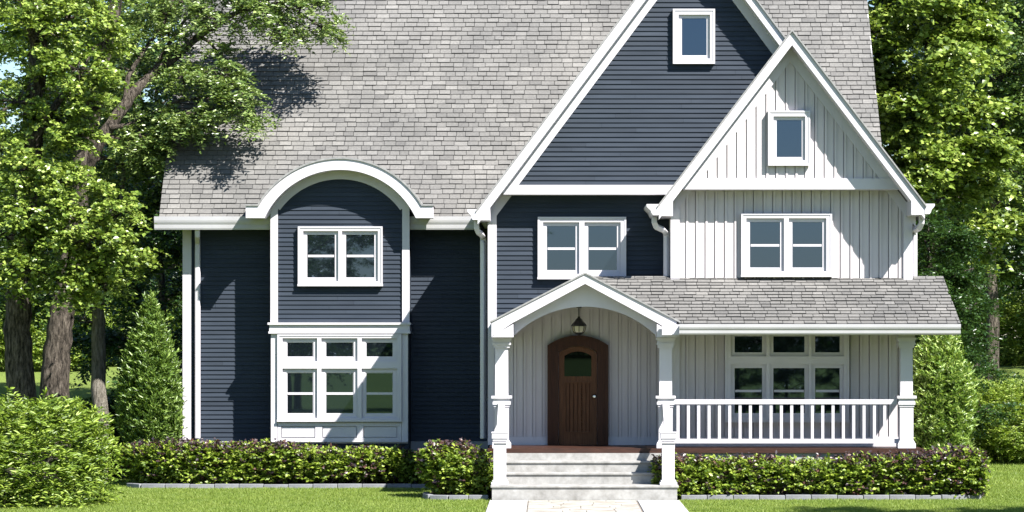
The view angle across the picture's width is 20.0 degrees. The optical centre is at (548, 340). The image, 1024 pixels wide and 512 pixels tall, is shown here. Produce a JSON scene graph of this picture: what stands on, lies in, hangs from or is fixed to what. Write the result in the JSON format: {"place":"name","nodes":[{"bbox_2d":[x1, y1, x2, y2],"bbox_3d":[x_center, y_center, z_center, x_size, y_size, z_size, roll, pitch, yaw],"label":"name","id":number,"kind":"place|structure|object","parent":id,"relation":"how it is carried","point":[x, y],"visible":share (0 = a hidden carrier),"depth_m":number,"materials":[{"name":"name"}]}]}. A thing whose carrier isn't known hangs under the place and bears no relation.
{"place":"outdoors","nodes":[
{"label":"outdoors","id":0,"kind":"place"},
{"bbox_2d":[0,457,1023,511],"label":"grass","id":1,"kind":"structure","parent":0,"point":[998,496],"depth_m":56.62,"materials":[{"name":"green plant"}]},
{"bbox_2d":[414,437,493,498],"bbox_3d":[-1.848,2.642,58.641,1.848,1.351,1.736,0,0,0],"label":"round shrub","id":2,"kind":"object","parent":1,"relation":"on","point":[448,467],"visible":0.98,"depth_m":58.15,"materials":[{"name":"green plant"}]},
{"bbox_2d":[0,346,1023,511],"bbox_3d":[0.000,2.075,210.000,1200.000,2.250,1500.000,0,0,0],"label":"lawn","id":3,"kind":"structure","parent":0,"point":[84,391],"depth_m":98.86,"materials":[{"name":"green plant"}]},
{"bbox_2d":[0,302,112,370],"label":"bush","id":4,"kind":"object","parent":3,"relation":"on","point":[37,354],"visible":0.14,"depth_m":105.09,"materials":[{"name":"green plant"}]},
{"bbox_2d":[0,0,131,291],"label":"broad tree","id":5,"kind":"object","parent":3,"relation":"on","point":[7,46],"visible":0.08,"depth_m":108.25,"materials":[{"name":"green plant"}]},
{"bbox_2d":[0,387,132,508],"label":"yew bush","id":6,"kind":"object","parent":3,"relation":"on","point":[76,483],"visible":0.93,"depth_m":55.17,"materials":[{"name":"green plant"}]},
{"bbox_2d":[0,0,168,302],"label":"broad tree","id":7,"kind":"object","parent":3,"relation":"on","point":[3,32],"visible":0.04,"depth_m":120.31,"materials":[{"name":"green plant"}]},
{"bbox_2d":[0,0,171,481],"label":"maple tree","id":8,"kind":"object","parent":3,"relation":"on","point":[25,231],"visible":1,"depth_m":62.36,"materials":[{"name":"green plant"}]},
{"bbox_2d":[0,54,177,478],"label":"slender tree","id":9,"kind":"object","parent":3,"relation":"on","point":[98,385],"visible":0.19,"depth_m":66.17,"materials":[{"name":"green plant"}]},
{"bbox_2d":[0,0,182,279],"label":"broad tree","id":10,"kind":"object","parent":3,"relation":"on","point":[89,40],"visible":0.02,"depth_m":118.99,"materials":[{"name":"green plant"}]},
{"bbox_2d":[68,392,128,476],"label":"rounded bush","id":11,"kind":"object","parent":3,"relation":"on","point":[113,413],"visible":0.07,"depth_m":66.95,"materials":[{"name":"green plant"}]},
{"bbox_2d":[30,301,182,366],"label":"bush","id":12,"kind":"object","parent":3,"relation":"on","point":[170,318],"visible":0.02,"depth_m":109.10,"materials":[{"name":"green plant"}]},
{"bbox_2d":[32,36,182,411],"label":"dark tree","id":13,"kind":"object","parent":3,"relation":"on","point":[86,323],"visible":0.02,"depth_m":89.32,"materials":[{"name":"green plant"}]},
{"bbox_2d":[69,99,182,439],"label":"dark tree","id":14,"kind":"object","parent":3,"relation":"on","point":[169,243],"visible":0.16,"depth_m":76.20,"materials":[{"name":"green plant"}]},
{"bbox_2d":[127,483,140,487],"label":"edging block","id":15,"kind":"structure","parent":3,"relation":"on","point":[135,485],"depth_m":62.52,"materials":[{"name":"concrete"}]},
{"bbox_2d":[141,484,164,487],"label":"edging block","id":16,"kind":"structure","parent":3,"relation":"on","point":[153,485],"depth_m":62.28,"materials":[{"name":"concrete"}]},
{"bbox_2d":[165,484,189,487],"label":"edging block","id":17,"kind":"structure","parent":3,"relation":"on","point":[177,485],"depth_m":62.24,"materials":[{"name":"concrete"}]},
{"bbox_2d":[39,0,355,480],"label":"cherry tree","id":18,"kind":"object","parent":3,"relation":"on","point":[55,372],"visible":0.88,"depth_m":64.87,"materials":[{"name":"green plant"}]},
{"bbox_2d":[190,484,213,488],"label":"edging block","id":19,"kind":"structure","parent":3,"relation":"on","point":[206,486],"depth_m":62.24,"materials":[{"name":"concrete"}]},
{"bbox_2d":[215,484,238,488],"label":"edging block","id":20,"kind":"structure","parent":3,"relation":"on","point":[219,486],"depth_m":62.24,"materials":[{"name":"concrete"}]},
{"bbox_2d":[239,484,263,488],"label":"edging block","id":21,"kind":"structure","parent":3,"relation":"on","point":[250,485],"depth_m":62.24,"materials":[{"name":"concrete"}]},
{"bbox_2d":[264,484,287,488],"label":"edging block","id":22,"kind":"structure","parent":3,"relation":"on","point":[275,485],"depth_m":62.24,"materials":[{"name":"concrete"}]},
{"bbox_2d":[288,484,312,488],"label":"edging block","id":23,"kind":"structure","parent":3,"relation":"on","point":[300,485],"depth_m":62.24,"materials":[{"name":"concrete"}]},
{"bbox_2d":[214,482,423,487],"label":"bed soil","id":24,"kind":"structure","parent":3,"relation":"on","point":[353,483],"depth_m":63.63,"materials":[{"name":"brown soil"}]},
{"bbox_2d":[111,289,187,483],"bbox_3d":[-8.796,1.145,63.894,1.732,4.590,1.623,0,0,0],"label":"laurel shrub","id":25,"kind":"object","parent":24,"relation":"on","point":[149,391],"visible":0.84,"depth_m":63.48,"materials":[{"name":"green plant"}]},
{"bbox_2d":[114,437,423,485],"bbox_3d":[-5.665,2.726,62.988,7.764,1.277,1.713,0,0,0],"label":"hedge","id":26,"kind":"object","parent":24,"relation":"on","point":[184,461],"visible":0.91,"depth_m":62.59,"materials":[{"name":"green plant"}]},
{"bbox_2d":[313,484,336,488],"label":"edging block","id":27,"kind":"structure","parent":3,"relation":"on","point":[325,485],"depth_m":62.24,"materials":[{"name":"concrete"}]},
{"bbox_2d":[338,484,361,488],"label":"edging block","id":28,"kind":"structure","parent":3,"relation":"on","point":[350,485],"depth_m":62.24,"materials":[{"name":"concrete"}]},
{"bbox_2d":[362,484,386,487],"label":"edging block","id":29,"kind":"structure","parent":3,"relation":"on","point":[374,485],"depth_m":62.24,"materials":[{"name":"concrete"}]},
{"bbox_2d":[387,484,410,488],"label":"edging block","id":30,"kind":"structure","parent":3,"relation":"on","point":[407,486],"depth_m":62.24,"materials":[{"name":"concrete"}]},
{"bbox_2d":[411,484,425,487],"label":"edging block","id":31,"kind":"structure","parent":3,"relation":"on","point":[417,485],"depth_m":62.24,"materials":[{"name":"concrete"}]},
{"bbox_2d":[423,494,432,499],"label":"edging block","id":32,"kind":"structure","parent":3,"relation":"on","point":[426,496],"depth_m":58.02,"materials":[{"name":"concrete"}]},
{"bbox_2d":[430,495,448,499],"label":"edging block","id":33,"kind":"structure","parent":3,"relation":"on","point":[440,497],"depth_m":57.80,"materials":[{"name":"concrete"}]},
{"bbox_2d":[449,495,467,499],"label":"edging block","id":34,"kind":"structure","parent":3,"relation":"on","point":[456,497],"depth_m":57.73,"materials":[{"name":"concrete"}]},
{"bbox_2d":[469,495,487,500],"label":"edging block","id":35,"kind":"structure","parent":3,"relation":"on","point":[476,497],"depth_m":57.72,"materials":[{"name":"concrete"}]},
{"bbox_2d":[0,153,1023,357],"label":"distant woods","id":36,"kind":"object","parent":3,"relation":"on","point":[1017,248],"visible":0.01,"depth_m":143.49,"materials":[{"name":"green plant"}]},
{"bbox_2d":[154,0,960,496],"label":"house","id":37,"kind":"structure","parent":3,"relation":"on","point":[412,224],"depth_m":60.77,"materials":[{"name":"blue"}]},
{"bbox_2d":[277,334,401,421],"bbox_3d":[-4.586,0.828,63.540,2.739,1.921,0.128,0,0,0],"label":"window","id":38,"kind":"structure","parent":37,"relation":"in","point":[321,377],"depth_m":63.56,"materials":[{"name":"white paint"}]},
{"bbox_2d":[297,226,382,285],"bbox_3d":[-4.573,-1.839,63.585,1.872,1.312,0.118,0,0,0],"label":"window","id":39,"kind":"structure","parent":37,"relation":"in","point":[327,255],"depth_m":63.61,"materials":[{"name":"white paint"}]},
{"bbox_2d":[547,335,607,444],"bbox_3d":[0.614,1.048,60.679,1.274,2.296,0.170,0,0,0],"label":"front door","id":40,"kind":"structure","parent":37,"relation":"in","point":[583,372],"depth_m":60.70,"materials":[{"name":"brown wood"}]},
{"bbox_2d":[571,307,586,335],"bbox_3d":[0.624,-0.402,59.550,0.296,0.639,0.296,0,0,22],"label":"hanging lantern","id":41,"kind":"object","parent":37,"relation":"hanging from","point":[578,325],"visible":0.91,"depth_m":59.47,"materials":[{"name":"black metal"}]},
{"bbox_2d":[537,217,625,278],"bbox_3d":[0.700,-1.930,60.734,1.869,1.307,0.118,0,0,0],"label":"window","id":42,"kind":"structure","parent":37,"relation":"in","point":[568,247],"depth_m":60.76,"materials":[{"name":"white paint"}]},
{"bbox_2d":[673,9,714,63],"bbox_3d":[3.027,-6.324,60.324,0.877,1.144,0.100,0,0,0],"label":"window","id":43,"kind":"structure","parent":37,"relation":"in","point":[693,29],"depth_m":60.34,"materials":[{"name":"white paint"}]},
{"bbox_2d":[741,213,832,276],"bbox_3d":[4.924,-1.966,59.919,1.895,1.317,0.118,0,0,0],"label":"window","id":44,"kind":"structure","parent":37,"relation":"in","point":[772,244],"depth_m":59.95,"materials":[{"name":"white paint"}]},
{"bbox_2d":[724,335,849,421],"bbox_3d":[4.930,0.705,59.911,2.584,1.994,0.118,0,0,0],"label":"window","id":45,"kind":"structure","parent":37,"relation":"in","point":[756,366],"depth_m":59.93,"materials":[{"name":"white paint"}]},
{"bbox_2d":[768,111,809,165],"bbox_3d":[4.942,-4.149,59.522,0.866,1.129,0.100,0,0,0],"label":"window","id":46,"kind":"structure","parent":37,"relation":"in","point":[788,131],"depth_m":59.54,"materials":[{"name":"white paint"}]},
{"bbox_2d":[490,402,678,500],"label":"front steps","id":47,"kind":"structure","parent":3,"relation":"on","point":[572,476],"depth_m":58.02,"materials":[{"name":"concrete"}]},
{"bbox_2d":[681,495,706,499],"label":"edging block","id":48,"kind":"structure","parent":3,"relation":"on","point":[689,497],"depth_m":57.79,"materials":[{"name":"concrete"}]},
{"bbox_2d":[707,495,732,500],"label":"edging block","id":49,"kind":"structure","parent":3,"relation":"on","point":[729,497],"depth_m":57.79,"materials":[{"name":"concrete"}]},
{"bbox_2d":[733,495,758,499],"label":"edging block","id":50,"kind":"structure","parent":3,"relation":"on","point":[750,497],"depth_m":57.79,"materials":[{"name":"concrete"}]},
{"bbox_2d":[759,495,784,499],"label":"edging block","id":51,"kind":"structure","parent":3,"relation":"on","point":[775,497],"depth_m":57.79,"materials":[{"name":"concrete"}]},
{"bbox_2d":[785,495,810,500],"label":"edging block","id":52,"kind":"structure","parent":3,"relation":"on","point":[798,497],"depth_m":57.79,"materials":[{"name":"concrete"}]},
{"bbox_2d":[811,495,836,499],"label":"edging block","id":53,"kind":"structure","parent":3,"relation":"on","point":[821,497],"depth_m":57.79,"materials":[{"name":"concrete"}]},
{"bbox_2d":[837,495,862,499],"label":"edging block","id":54,"kind":"structure","parent":3,"relation":"on","point":[852,497],"depth_m":57.79,"materials":[{"name":"concrete"}]},
{"bbox_2d":[863,495,888,500],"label":"edging block","id":55,"kind":"structure","parent":3,"relation":"on","point":[881,497],"depth_m":57.79,"materials":[{"name":"concrete"}]},
{"bbox_2d":[889,495,914,499],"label":"edging block","id":56,"kind":"structure","parent":3,"relation":"on","point":[899,497],"depth_m":57.79,"materials":[{"name":"concrete"}]},
{"bbox_2d":[915,495,940,499],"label":"edging block","id":57,"kind":"structure","parent":3,"relation":"on","point":[927,496],"depth_m":57.79,"materials":[{"name":"concrete"}]},
{"bbox_2d":[868,0,1023,277],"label":"bright maple","id":58,"kind":"object","parent":3,"relation":"on","point":[965,37],"visible":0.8,"depth_m":70.96,"materials":[{"name":"green plant"}]},
{"bbox_2d":[869,0,1023,385],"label":"lawn tree","id":59,"kind":"object","parent":3,"relation":"on","point":[1013,82],"visible":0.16,"depth_m":92.42,"materials":[{"name":"green plant"}]},
{"bbox_2d":[913,335,980,453],"bbox_3d":[8.312,1.497,61.562,1.781,3.878,1.886,0,0,0],"label":"laurel shrub","id":60,"kind":"object","parent":3,"relation":"on","point":[941,416],"visible":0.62,"depth_m":61.02,"materials":[{"name":"green plant"}]},
{"bbox_2d":[870,13,1023,271],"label":"broad tree","id":61,"kind":"object","parent":3,"relation":"on","point":[952,217],"depth_m":115.16,"materials":[{"name":"green plant"}]},
{"bbox_2d":[941,494,965,499],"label":"edging block","id":62,"kind":"structure","parent":3,"relation":"on","point":[952,497],"depth_m":57.83,"materials":[{"name":"concrete"}]},
{"bbox_2d":[915,161,1000,406],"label":"dark tree","id":63,"kind":"object","parent":3,"relation":"on","point":[944,263],"visible":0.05,"depth_m":76.29,"materials":[{"name":"green plant"}]},
{"bbox_2d":[908,0,1023,324],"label":"broad tree","id":64,"kind":"object","parent":3,"relation":"on","point":[1005,274],"visible":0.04,"depth_m":107.87,"materials":[{"name":"green plant"}]},
{"bbox_2d":[913,202,1023,439],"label":"dark tree","id":65,"kind":"object","parent":3,"relation":"on","point":[957,238],"visible":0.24,"depth_m":68.00,"materials":[{"name":"green plant"}]},
{"bbox_2d":[966,494,980,499],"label":"edging block","id":66,"kind":"structure","parent":3,"relation":"on","point":[971,497],"depth_m":57.98,"materials":[{"name":"concrete"}]},
{"bbox_2d":[958,0,1023,211],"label":"lawn tree","id":67,"kind":"object","parent":3,"relation":"on","point":[1007,127],"visible":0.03,"depth_m":99.64,"materials":[{"name":"green plant"}]},
{"bbox_2d":[960,285,1023,365],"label":"bush","id":68,"kind":"object","parent":3,"relation":"on","point":[1009,356],"visible":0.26,"depth_m":110.66,"materials":[{"name":"green plant"}]},
{"bbox_2d":[970,374,1023,463],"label":"rounded bush","id":69,"kind":"object","parent":3,"relation":"on","point":[1003,444],"visible":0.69,"depth_m":72.16,"materials":[{"name":"green plant"}]},
{"bbox_2d":[0,0,1023,337],"label":"sky","id":70,"kind":"structure","parent":0,"point":[3,67],"materials":[{"name":"white"}]},
{"bbox_2d":[526,500,642,511],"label":"path","id":71,"kind":"structure","parent":0,"point":[592,505],"depth_m":55.50,"materials":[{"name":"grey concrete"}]},
{"bbox_2d":[486,500,688,511],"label":"path border","id":72,"kind":"object","parent":71,"relation":"on","point":[645,505],"visible":1,"depth_m":55.18,"materials":[{"name":"grey concrete"}]},
{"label":"bed soil","id":73,"kind":"structure","parent":0,"visible":0},
{"bbox_2d":[647,446,975,498],"bbox_3d":[5.269,2.762,58.327,6.687,1.278,1.276,0,0,0],"label":"hedge","id":74,"kind":"object","parent":73,"relation":"on","point":[892,473],"visible":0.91,"depth_m":58.02,"materials":[{"name":"green plant"}]},
{"bbox_2d":[923,443,994,496],"bbox_3d":[8.188,2.692,58.545,1.547,1.299,1.818,0,0,0],"label":"round shrub","id":75,"kind":"object","parent":73,"relation":"on","point":[978,461],"visible":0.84,"depth_m":57.90,"materials":[{"name":"green plant"}]}
]}

